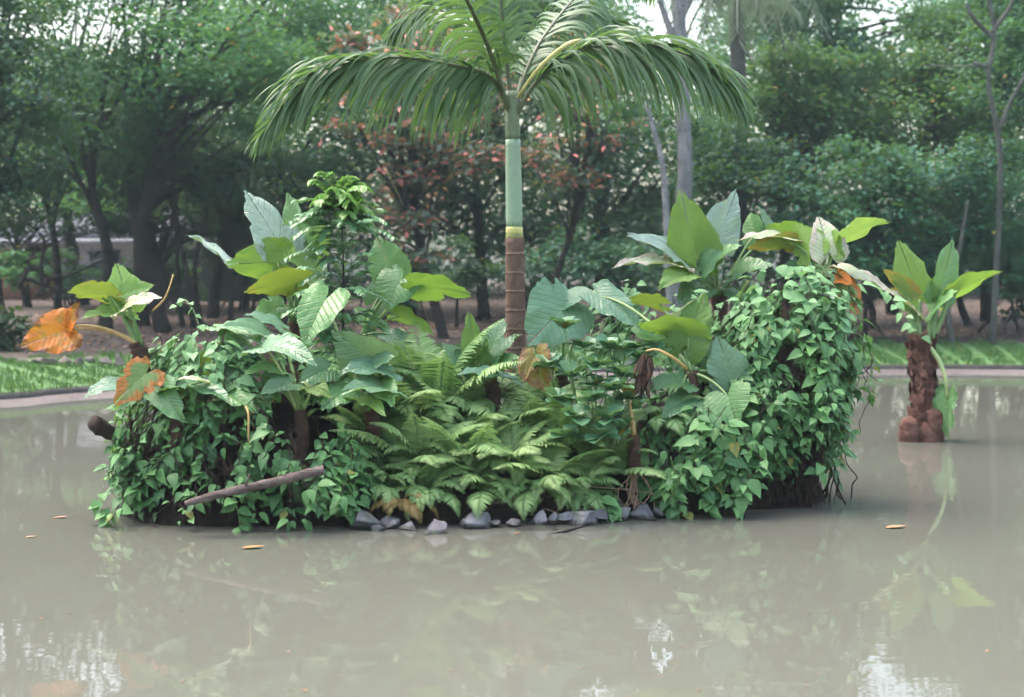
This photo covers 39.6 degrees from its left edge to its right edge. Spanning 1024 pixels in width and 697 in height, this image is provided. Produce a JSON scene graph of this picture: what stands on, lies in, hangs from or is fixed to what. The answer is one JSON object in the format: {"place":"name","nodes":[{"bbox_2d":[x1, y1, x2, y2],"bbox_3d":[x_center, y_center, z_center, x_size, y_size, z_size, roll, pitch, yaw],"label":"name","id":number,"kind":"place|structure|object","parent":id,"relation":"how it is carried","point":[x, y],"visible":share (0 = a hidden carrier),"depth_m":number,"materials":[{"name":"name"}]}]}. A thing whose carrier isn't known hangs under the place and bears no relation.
{"place":"outdoors","nodes":[
{"label":"outdoors","id":0,"kind":"place"},
{"bbox_2d":[146,372,354,482],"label":"island bank","id":1,"kind":"structure","parent":0,"point":[283,413],"depth_m":10.34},
{"bbox_2d":[108,383,211,507],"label":"creeper","id":2,"kind":"object","parent":1,"relation":"on","point":[156,475],"visible":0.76,"depth_m":10.15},
{"bbox_2d":[83,341,257,448],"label":"elephant ear plant","id":3,"kind":"object","parent":1,"relation":"on","point":[134,382],"visible":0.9,"depth_m":10.04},
{"bbox_2d":[118,328,340,425],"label":"creeper","id":4,"kind":"object","parent":1,"relation":"on","point":[214,368],"visible":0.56,"depth_m":10.25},
{"bbox_2d":[20,263,161,377],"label":"elephant ear plant","id":5,"kind":"object","parent":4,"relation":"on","point":[127,297],"visible":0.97,"depth_m":10.47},
{"bbox_2d":[188,190,331,344],"bbox_3d":[-2.027,-0.425,11.359,1.214,1.706,0.632,0,3,0],"label":"elephant ear plant","id":6,"kind":"object","parent":1,"relation":"on","point":[277,276],"visible":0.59,"depth_m":11.34,"materials":[{"name":"green plant"}]},
{"bbox_2d":[200,310,340,467],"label":"elephant ear plant","id":7,"kind":"object","parent":1,"relation":"on","point":[262,335],"visible":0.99,"depth_m":10.24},
{"bbox_2d":[0,374,1023,696],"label":"water","id":8,"kind":"structure","parent":0,"point":[746,606],"depth_m":7.95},
{"bbox_2d":[125,346,825,526],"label":"island earth","id":9,"kind":"structure","parent":8,"relation":"in","point":[502,513],"depth_m":10.20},
{"bbox_2d":[93,389,188,526],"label":"creeper","id":10,"kind":"object","parent":9,"relation":"on","point":[117,449],"visible":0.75,"depth_m":10.29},
{"bbox_2d":[116,417,302,528],"bbox_3d":[-2.295,0.886,10.300,1.704,0.853,0.732,1,3,25],"label":"root tangle","id":11,"kind":"object","parent":9,"relation":"on","point":[202,483],"visible":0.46,"depth_m":10.09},
{"bbox_2d":[142,393,293,530],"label":"creeper","id":12,"kind":"object","parent":9,"relation":"on","point":[244,468],"visible":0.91,"depth_m":9.98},
{"bbox_2d":[184,465,324,505],"bbox_3d":[-1.751,0.933,9.690,0.949,0.272,0.078,0,3,-6],"label":"log","id":13,"kind":"object","parent":9,"relation":"on","point":[287,478],"visible":1,"depth_m":9.67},
{"bbox_2d":[259,419,399,530],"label":"creeper","id":14,"kind":"object","parent":9,"relation":"on","point":[346,468],"visible":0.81,"depth_m":9.99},
{"bbox_2d":[297,280,407,458],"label":"elephant ear plant","id":15,"kind":"object","parent":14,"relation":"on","point":[370,365],"visible":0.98,"depth_m":10.23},
{"bbox_2d":[281,171,398,389],"bbox_3d":[-1.291,-0.387,10.866,0.962,1.932,0.919,0,3,0],"label":"sapling","id":16,"kind":"object","parent":9,"relation":"on","point":[348,201],"visible":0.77,"depth_m":10.80,"materials":[{"name":"green plant"}]},
{"bbox_2d":[336,401,416,460],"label":"fern","id":17,"kind":"object","parent":9,"relation":"on","point":[360,425],"visible":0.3,"depth_m":10.54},
{"bbox_2d":[360,460,418,513],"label":"fern","id":18,"kind":"object","parent":9,"relation":"on","point":[395,474],"visible":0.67,"depth_m":10.16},
{"bbox_2d":[327,374,466,423],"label":"fern","id":19,"kind":"object","parent":9,"relation":"on","point":[403,406],"visible":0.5,"depth_m":10.58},
{"bbox_2d":[369,492,438,524],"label":"fern","id":20,"kind":"object","parent":9,"relation":"on","point":[406,504],"visible":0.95,"depth_m":10.03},
{"bbox_2d":[328,410,492,482],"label":"fern","id":21,"kind":"object","parent":9,"relation":"on","point":[409,445],"visible":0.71,"depth_m":10.32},
{"bbox_2d":[354,237,470,390],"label":"elephant ear plant","id":22,"kind":"object","parent":9,"relation":"on","point":[396,280],"visible":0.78,"depth_m":11.29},
{"bbox_2d":[385,327,461,401],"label":"fern","id":23,"kind":"object","parent":9,"relation":"on","point":[400,358],"visible":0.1,"depth_m":10.93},
{"bbox_2d":[379,457,474,521],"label":"fern","id":24,"kind":"object","parent":9,"relation":"on","point":[422,483],"visible":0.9,"depth_m":10.16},
{"bbox_2d":[363,318,524,432],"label":"fern","id":25,"kind":"object","parent":9,"relation":"on","point":[433,374],"visible":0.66,"depth_m":10.82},
{"bbox_2d":[415,377,524,482],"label":"fern","id":26,"kind":"object","parent":9,"relation":"on","point":[494,462],"visible":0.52,"depth_m":10.47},
{"bbox_2d":[423,338,524,420],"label":"fern","id":27,"kind":"object","parent":9,"relation":"on","point":[482,399],"visible":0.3,"depth_m":11.01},
{"bbox_2d":[418,416,532,491],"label":"fern","id":28,"kind":"object","parent":9,"relation":"on","point":[439,435],"visible":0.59,"depth_m":10.27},
{"bbox_2d":[443,471,519,517],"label":"fern","id":29,"kind":"object","parent":9,"relation":"on","point":[479,501],"visible":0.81,"depth_m":10.16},
{"bbox_2d":[442,312,553,411],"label":"elephant ear plant","id":30,"kind":"object","parent":9,"relation":"on","point":[486,357],"visible":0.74,"depth_m":10.98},
{"bbox_2d":[244,0,758,389],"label":"palm tree","id":31,"kind":"object","parent":9,"relation":"on","point":[627,57],"visible":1,"depth_m":11.75,"materials":[{"name":"green plant"}]},
{"bbox_2d":[454,373,556,440],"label":"fern","id":32,"kind":"object","parent":9,"relation":"on","point":[528,412],"visible":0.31,"depth_m":10.64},
{"bbox_2d":[456,397,572,484],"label":"fern","id":33,"kind":"object","parent":9,"relation":"on","point":[509,438],"visible":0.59,"depth_m":10.51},
{"bbox_2d":[497,460,586,518],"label":"fern","id":34,"kind":"object","parent":9,"relation":"on","point":[528,498],"visible":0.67,"depth_m":10.19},
{"bbox_2d":[497,371,603,466],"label":"fern","id":35,"kind":"object","parent":9,"relation":"on","point":[527,404],"visible":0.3,"depth_m":10.85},
{"bbox_2d":[493,417,610,499],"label":"fern","id":36,"kind":"object","parent":9,"relation":"on","point":[568,466],"visible":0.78,"depth_m":10.38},
{"bbox_2d":[524,277,598,387],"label":"elephant ear plant","id":37,"kind":"object","parent":9,"relation":"on","point":[547,298],"visible":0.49,"depth_m":11.11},
{"bbox_2d":[516,389,610,470],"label":"fern","id":38,"kind":"object","parent":9,"relation":"on","point":[557,416],"visible":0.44,"depth_m":10.54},
{"bbox_2d":[552,467,623,510],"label":"fern","id":39,"kind":"object","parent":9,"relation":"on","point":[595,481],"visible":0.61,"depth_m":10.31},
{"bbox_2d":[531,316,664,461],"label":"broadleaf shrub","id":40,"kind":"object","parent":9,"relation":"on","point":[608,425],"visible":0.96,"depth_m":10.46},
{"bbox_2d":[525,355,682,416],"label":"creeper","id":41,"kind":"object","parent":9,"relation":"on","point":[636,404],"visible":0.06,"depth_m":11.65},
{"bbox_2d":[576,415,670,480],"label":"fern","id":42,"kind":"object","parent":9,"relation":"on","point":[617,455],"visible":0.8,"depth_m":10.43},
{"bbox_2d":[617,398,654,510],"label":"palm like stem","id":43,"kind":"object","parent":9,"relation":"on","point":[634,447],"visible":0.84,"depth_m":10.44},
{"bbox_2d":[576,279,719,383],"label":"creeper","id":44,"kind":"object","parent":9,"relation":"on","point":[622,331],"visible":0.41,"depth_m":11.40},
{"bbox_2d":[625,394,703,435],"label":"fern","id":45,"kind":"object","parent":9,"relation":"on","point":[654,411],"visible":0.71,"depth_m":10.53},
{"bbox_2d":[580,279,752,454],"bbox_3d":[1.175,0.141,10.837,1.288,1.343,0.827,0,3,0],"label":"elephant ear plant","id":46,"kind":"object","parent":9,"relation":"on","point":[685,332],"visible":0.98,"depth_m":10.72,"materials":[{"name":"green plant"}]},
{"bbox_2d":[610,406,738,515],"bbox_3d":[1.214,0.866,10.677,1.058,0.853,0.499,1,3,21],"label":"root tangle","id":47,"kind":"object","parent":9,"relation":"hanging from","point":[690,505],"visible":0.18,"depth_m":10.59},
{"bbox_2d":[613,395,773,519],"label":"creeper","id":48,"kind":"object","parent":9,"relation":"on","point":[725,459],"visible":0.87,"depth_m":10.44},
{"bbox_2d":[690,439,721,518],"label":"creeper","id":49,"kind":"object","parent":48,"relation":"hanging from","point":[706,504],"visible":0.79,"depth_m":10.39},
{"bbox_2d":[614,188,775,321],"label":"elephant ear plant","id":50,"kind":"object","parent":9,"relation":"on","point":[708,247],"visible":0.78,"depth_m":12.15,"materials":[{"name":"green plant"}]},
{"bbox_2d":[707,300,822,466],"bbox_3d":[2.015,0.501,11.495,1.046,1.780,1.131,0,3,0],"label":"tree stump","id":51,"kind":"object","parent":9,"relation":"on","point":[795,389],"visible":0.09,"depth_m":11.03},
{"bbox_2d":[658,301,753,429],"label":"creeper","id":52,"kind":"object","parent":51,"relation":"attached to","point":[719,329],"visible":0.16,"depth_m":11.05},
{"bbox_2d":[726,283,840,488],"bbox_3d":[1.958,0.296,10.855,0.853,1.588,0.754,-1,3,-23],"label":"creeper","id":53,"kind":"object","parent":51,"relation":"attached to","point":[766,377],"visible":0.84,"depth_m":10.73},
{"bbox_2d":[712,264,863,377],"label":"creeper","id":54,"kind":"object","parent":51,"relation":"attached to","point":[810,282],"visible":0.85,"depth_m":10.86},
{"bbox_2d":[736,217,889,314],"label":"elephant ear plant","id":55,"kind":"object","parent":51,"relation":"on","point":[792,236],"visible":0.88,"depth_m":11.24,"materials":[{"name":"green plant"}]},
{"bbox_2d":[767,288,884,492],"bbox_3d":[2.480,0.317,11.017,0.642,1.677,1.197,3,4,42],"label":"creeper","id":56,"kind":"object","parent":51,"relation":"attached to","point":[836,394],"visible":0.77,"depth_m":10.85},
{"bbox_2d":[756,413,857,509],"bbox_3d":[2.166,0.800,11.015,1.155,0.950,0.493,-1,3,-16],"label":"root tangle","id":57,"kind":"object","parent":9,"relation":"on","point":[811,487],"visible":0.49,"depth_m":10.90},
{"bbox_2d":[0,364,1023,398],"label":"kerb","id":58,"kind":"structure","parent":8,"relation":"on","point":[43,392],"depth_m":25.96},
{"bbox_2d":[854,238,1002,442],"bbox_3d":[4.450,0.046,15.376,1.870,2.541,0.580,0,3,-5],"label":"elephant ear plant","id":59,"kind":"object","parent":8,"relation":"in","point":[930,416],"visible":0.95,"depth_m":15.40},
{"bbox_2d":[857,281,930,343],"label":"creeper","id":60,"kind":"object","parent":59,"relation":"attached to","point":[887,297],"visible":0.89,"depth_m":14.14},
{"bbox_2d":[0,280,1023,392],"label":"ground","id":61,"kind":"structure","parent":0,"point":[470,302],"depth_m":35.28,"materials":[{"name":"plant"}]},
{"bbox_2d":[0,305,32,351],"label":"strappy bush","id":62,"kind":"object","parent":61,"relation":"on","point":[8,320],"visible":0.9,"depth_m":25.48,"materials":[{"name":"green plant"}]},
{"bbox_2d":[0,246,39,313],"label":"bush","id":63,"kind":"object","parent":61,"relation":"on","point":[8,268],"visible":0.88,"depth_m":32.53,"materials":[{"name":"green plant"}]},
{"bbox_2d":[0,0,111,304],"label":"shade tree","id":64,"kind":"object","parent":61,"relation":"on","point":[10,66],"visible":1,"depth_m":27.26,"materials":[{"name":"green plant"}]},
{"bbox_2d":[16,230,104,296],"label":"fallen branch","id":65,"kind":"object","parent":61,"relation":"on","point":[41,283],"visible":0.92,"depth_m":29.30,"materials":[{"name":"wood"}]},
{"bbox_2d":[0,71,123,308],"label":"shade tree","id":66,"kind":"object","parent":61,"relation":"on","point":[57,192],"visible":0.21,"depth_m":33.55,"materials":[{"name":"green plant"}]},
{"bbox_2d":[27,247,102,305],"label":"bush","id":67,"kind":"object","parent":61,"relation":"on","point":[49,269],"visible":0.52,"depth_m":40.83,"materials":[{"name":"green plant"}]},
{"bbox_2d":[0,171,159,307],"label":"shade tree","id":68,"kind":"object","parent":61,"relation":"on","point":[25,290],"visible":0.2,"depth_m":39.55,"materials":[{"name":"green plant"}]},
{"bbox_2d":[6,0,258,328],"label":"shade tree","id":69,"kind":"object","parent":61,"relation":"on","point":[147,109],"visible":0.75,"depth_m":30.77,"materials":[{"name":"green plant"}]},
{"bbox_2d":[5,3,259,304],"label":"shade tree","id":70,"kind":"object","parent":61,"relation":"on","point":[69,243],"visible":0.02,"depth_m":41.70,"materials":[{"name":"green plant"}]},
{"bbox_2d":[58,169,239,307],"bbox_3d":[-9.790,-3.033,38.565,4.860,4.300,3.354,0,3,0],"label":"shade tree","id":71,"kind":"object","parent":61,"relation":"on","point":[163,241],"visible":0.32,"depth_m":38.34,"materials":[{"name":"green plant"}]},
{"bbox_2d":[95,236,211,304],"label":"bush","id":72,"kind":"object","parent":61,"relation":"on","point":[169,269],"visible":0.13,"depth_m":41.91,"materials":[{"name":"green plant"}]},
{"bbox_2d":[23,0,293,325],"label":"shade tree","id":73,"kind":"object","parent":61,"relation":"on","point":[134,199],"visible":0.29,"depth_m":32.80,"materials":[{"name":"green plant"}]},
{"bbox_2d":[117,143,206,326],"bbox_3d":[-8.043,-2.579,32.947,1.802,4.341,1.582,2,3,37],"label":"young tree","id":74,"kind":"object","parent":61,"relation":"on","point":[181,319],"visible":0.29,"depth_m":32.63,"materials":[{"name":"green plant"}]},
{"bbox_2d":[0,211,338,300],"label":"house","id":75,"kind":"structure","parent":61,"relation":"on","point":[89,245],"depth_m":46.91,"materials":[{"name":"brick"}]},
{"bbox_2d":[129,154,209,327],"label":"young tree","id":76,"kind":"object","parent":61,"relation":"on","point":[172,205],"visible":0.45,"depth_m":32.30,"materials":[{"name":"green plant"}]},
{"bbox_2d":[22,0,397,314],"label":"shade tree","id":77,"kind":"object","parent":61,"relation":"on","point":[163,280],"visible":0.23,"depth_m":37.88,"materials":[{"name":"green plant"}]},
{"bbox_2d":[176,148,252,324],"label":"young tree","id":78,"kind":"object","parent":61,"relation":"on","point":[206,201],"visible":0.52,"depth_m":33.33,"materials":[{"name":"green plant"}]},
{"bbox_2d":[107,0,338,332],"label":"shade tree","id":79,"kind":"object","parent":61,"relation":"on","point":[232,73],"visible":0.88,"depth_m":30.40,"materials":[{"name":"green plant"}]},
{"bbox_2d":[189,153,268,320],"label":"young tree","id":80,"kind":"object","parent":61,"relation":"on","point":[223,192],"visible":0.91,"depth_m":31.09,"materials":[{"name":"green plant"}]},
{"bbox_2d":[118,100,353,317],"bbox_3d":[-6.709,-3.522,36.124,6.508,5.743,4.956,-2,4,-41],"label":"shade tree","id":81,"kind":"object","parent":61,"relation":"on","point":[294,188],"visible":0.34,"depth_m":35.78,"materials":[{"name":"green plant"}]},
{"bbox_2d":[199,147,272,305],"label":"young tree","id":82,"kind":"object","parent":61,"relation":"on","point":[245,160],"visible":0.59,"depth_m":31.83,"materials":[{"name":"green plant"}]},
{"bbox_2d":[189,224,291,307],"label":"bush","id":83,"kind":"object","parent":61,"relation":"on","point":[210,256],"visible":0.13,"depth_m":40.03,"materials":[{"name":"green plant"}]},
{"bbox_2d":[138,0,466,301],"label":"shade tree","id":84,"kind":"object","parent":61,"relation":"on","point":[322,22],"visible":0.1,"depth_m":40.80,"materials":[{"name":"green plant"}]},
{"bbox_2d":[324,232,442,310],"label":"bush","id":85,"kind":"object","parent":61,"relation":"on","point":[349,276],"visible":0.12,"depth_m":40.41,"materials":[{"name":"green plant"}]},
{"bbox_2d":[309,0,541,338],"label":"red leaved tree","id":86,"kind":"object","parent":61,"relation":"on","point":[410,179],"visible":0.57,"depth_m":29.52,"materials":[{"name":"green plant"}]},
{"bbox_2d":[275,0,618,319],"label":"shade tree","id":87,"kind":"object","parent":61,"relation":"on","point":[475,199],"visible":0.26,"depth_m":36.62,"materials":[{"name":"green plant"}]},
{"bbox_2d":[431,233,504,329],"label":"bush","id":88,"kind":"object","parent":61,"relation":"on","point":[472,273],"visible":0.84,"depth_m":32.28,"materials":[{"name":"green plant"}]},
{"bbox_2d":[356,0,657,306],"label":"shade tree","id":89,"kind":"object","parent":61,"relation":"on","point":[527,126],"visible":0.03,"depth_m":42.62,"materials":[{"name":"green plant"}]},
{"bbox_2d":[0,0,1023,297],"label":"woods","id":90,"kind":"object","parent":61,"relation":"on","point":[622,182],"visible":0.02,"depth_m":54.09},
{"bbox_2d":[0,369,1023,406],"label":"concrete rim","id":91,"kind":"object","parent":61,"relation":"on","point":[46,399],"visible":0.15,"depth_m":21.31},
{"bbox_2d":[0,343,1023,392],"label":"lawn strip","id":92,"kind":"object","parent":61,"relation":"on","point":[904,361],"visible":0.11,"depth_m":26.56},
{"bbox_2d":[0,338,1023,394],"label":"grass","id":93,"kind":"structure","parent":92,"relation":"on","point":[11,385],"depth_m":24.79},
{"bbox_2d":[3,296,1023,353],"bbox_3d":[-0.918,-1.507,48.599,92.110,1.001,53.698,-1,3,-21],"label":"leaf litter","id":94,"kind":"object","parent":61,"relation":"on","point":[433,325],"visible":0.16,"depth_m":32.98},
{"bbox_2d":[491,29,657,323],"bbox_3d":[1.365,-3.583,30.883,3.725,6.905,3.498,0,3,0],"label":"red leaved tree","id":95,"kind":"object","parent":61,"relation":"on","point":[581,175],"visible":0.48,"depth_m":30.47,"materials":[{"name":"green plant"}]},
{"bbox_2d":[500,218,659,314],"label":"bush","id":96,"kind":"object","parent":61,"relation":"on","point":[601,261],"visible":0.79,"depth_m":32.81,"materials":[{"name":"green plant"}]},
{"bbox_2d":[493,0,718,322],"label":"shade tree","id":97,"kind":"object","parent":61,"relation":"on","point":[603,219],"visible":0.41,"depth_m":35.68,"materials":[{"name":"green plant"}]},
{"bbox_2d":[595,77,689,313],"bbox_3d":[2.715,-2.671,28.706,2.252,5.701,1.756,0,3,0],"label":"pale trunk tree","id":98,"kind":"object","parent":61,"relation":"on","point":[654,132],"visible":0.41,"depth_m":27.97,"materials":[{"name":"grey plant"}]},
{"bbox_2d":[596,0,735,308],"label":"pale trunk tree","id":99,"kind":"object","parent":61,"relation":"on","point":[686,128],"visible":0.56,"depth_m":28.25,"materials":[{"name":"grey plant"}]},
{"bbox_2d":[644,86,841,294],"bbox_3d":[4.753,-3.084,31.754,3.806,5.810,5.006,-2,3,-32],"label":"bush","id":100,"kind":"object","parent":61,"relation":"on","point":[723,169],"visible":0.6,"depth_m":31.16,"materials":[{"name":"green plant"}]},
{"bbox_2d":[652,0,841,309],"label":"palm tree","id":101,"kind":"object","parent":61,"relation":"on","point":[738,10],"visible":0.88,"depth_m":32.55,"materials":[{"name":"green plant"}]},
{"bbox_2d":[666,0,898,307],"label":"shade tree","id":102,"kind":"object","parent":61,"relation":"on","point":[835,39],"visible":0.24,"depth_m":36.24,"materials":[{"name":"green plant"}]},
{"bbox_2d":[749,142,893,297],"bbox_3d":[6.685,-2.301,31.058,3.251,4.406,3.749,1,3,16],"label":"bush","id":103,"kind":"object","parent":61,"relation":"on","point":[788,167],"visible":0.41,"depth_m":30.55,"materials":[{"name":"green plant"}]},
{"bbox_2d":[714,24,930,320],"bbox_3d":[7.721,-4.107,35.234,5.399,7.306,4.907,0,3,0],"label":"shade tree","id":104,"kind":"object","parent":61,"relation":"on","point":[828,68],"visible":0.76,"depth_m":34.48,"materials":[{"name":"green plant"}]},
{"bbox_2d":[792,126,955,341],"bbox_3d":[7.600,-2.403,30.419,3.240,4.730,3.444,0,3,0],"label":"bush","id":105,"kind":"object","parent":61,"relation":"on","point":[846,215],"visible":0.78,"depth_m":29.93,"materials":[{"name":"green plant"}]},
{"bbox_2d":[767,0,1001,314],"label":"shade tree","id":106,"kind":"object","parent":61,"relation":"on","point":[906,22],"visible":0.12,"depth_m":39.67,"materials":[{"name":"green plant"}]},
{"bbox_2d":[830,0,1023,325],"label":"shade tree","id":107,"kind":"object","parent":61,"relation":"on","point":[930,135],"visible":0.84,"depth_m":34.42,"materials":[{"name":"green plant"}]},
{"bbox_2d":[835,132,1023,337],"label":"bush","id":108,"kind":"object","parent":61,"relation":"on","point":[938,246],"visible":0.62,"depth_m":29.92,"materials":[{"name":"green plant"}]},
{"bbox_2d":[866,0,1023,320],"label":"shade tree","id":109,"kind":"object","parent":61,"relation":"on","point":[982,10],"visible":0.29,"depth_m":36.09,"materials":[{"name":"green plant"}]},
{"bbox_2d":[906,123,1023,334],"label":"bush","id":110,"kind":"object","parent":61,"relation":"on","point":[1009,253],"visible":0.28,"depth_m":31.50,"materials":[{"name":"green plant"}]},
{"bbox_2d":[913,181,1021,343],"bbox_3d":[9.497,-1.792,30.229,2.352,3.612,1.788,0,3,8],"label":"pale trunk tree","id":111,"kind":"object","parent":61,"relation":"on","point":[969,247],"visible":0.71,"depth_m":29.84,"materials":[{"name":"green plant"}]},
{"bbox_2d":[918,189,1023,325],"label":"shade tree","id":112,"kind":"object","parent":61,"relation":"on","point":[964,315],"visible":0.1,"depth_m":34.76,"materials":[{"name":"green plant"}]},
{"bbox_2d":[921,0,1023,344],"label":"pale trunk tree","id":113,"kind":"object","parent":61,"relation":"on","point":[1013,33],"visible":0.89,"depth_m":29.84,"materials":[{"name":"green plant"}]},
{"bbox_2d":[0,0,1023,279],"label":"sky","id":114,"kind":"structure","parent":0,"point":[658,25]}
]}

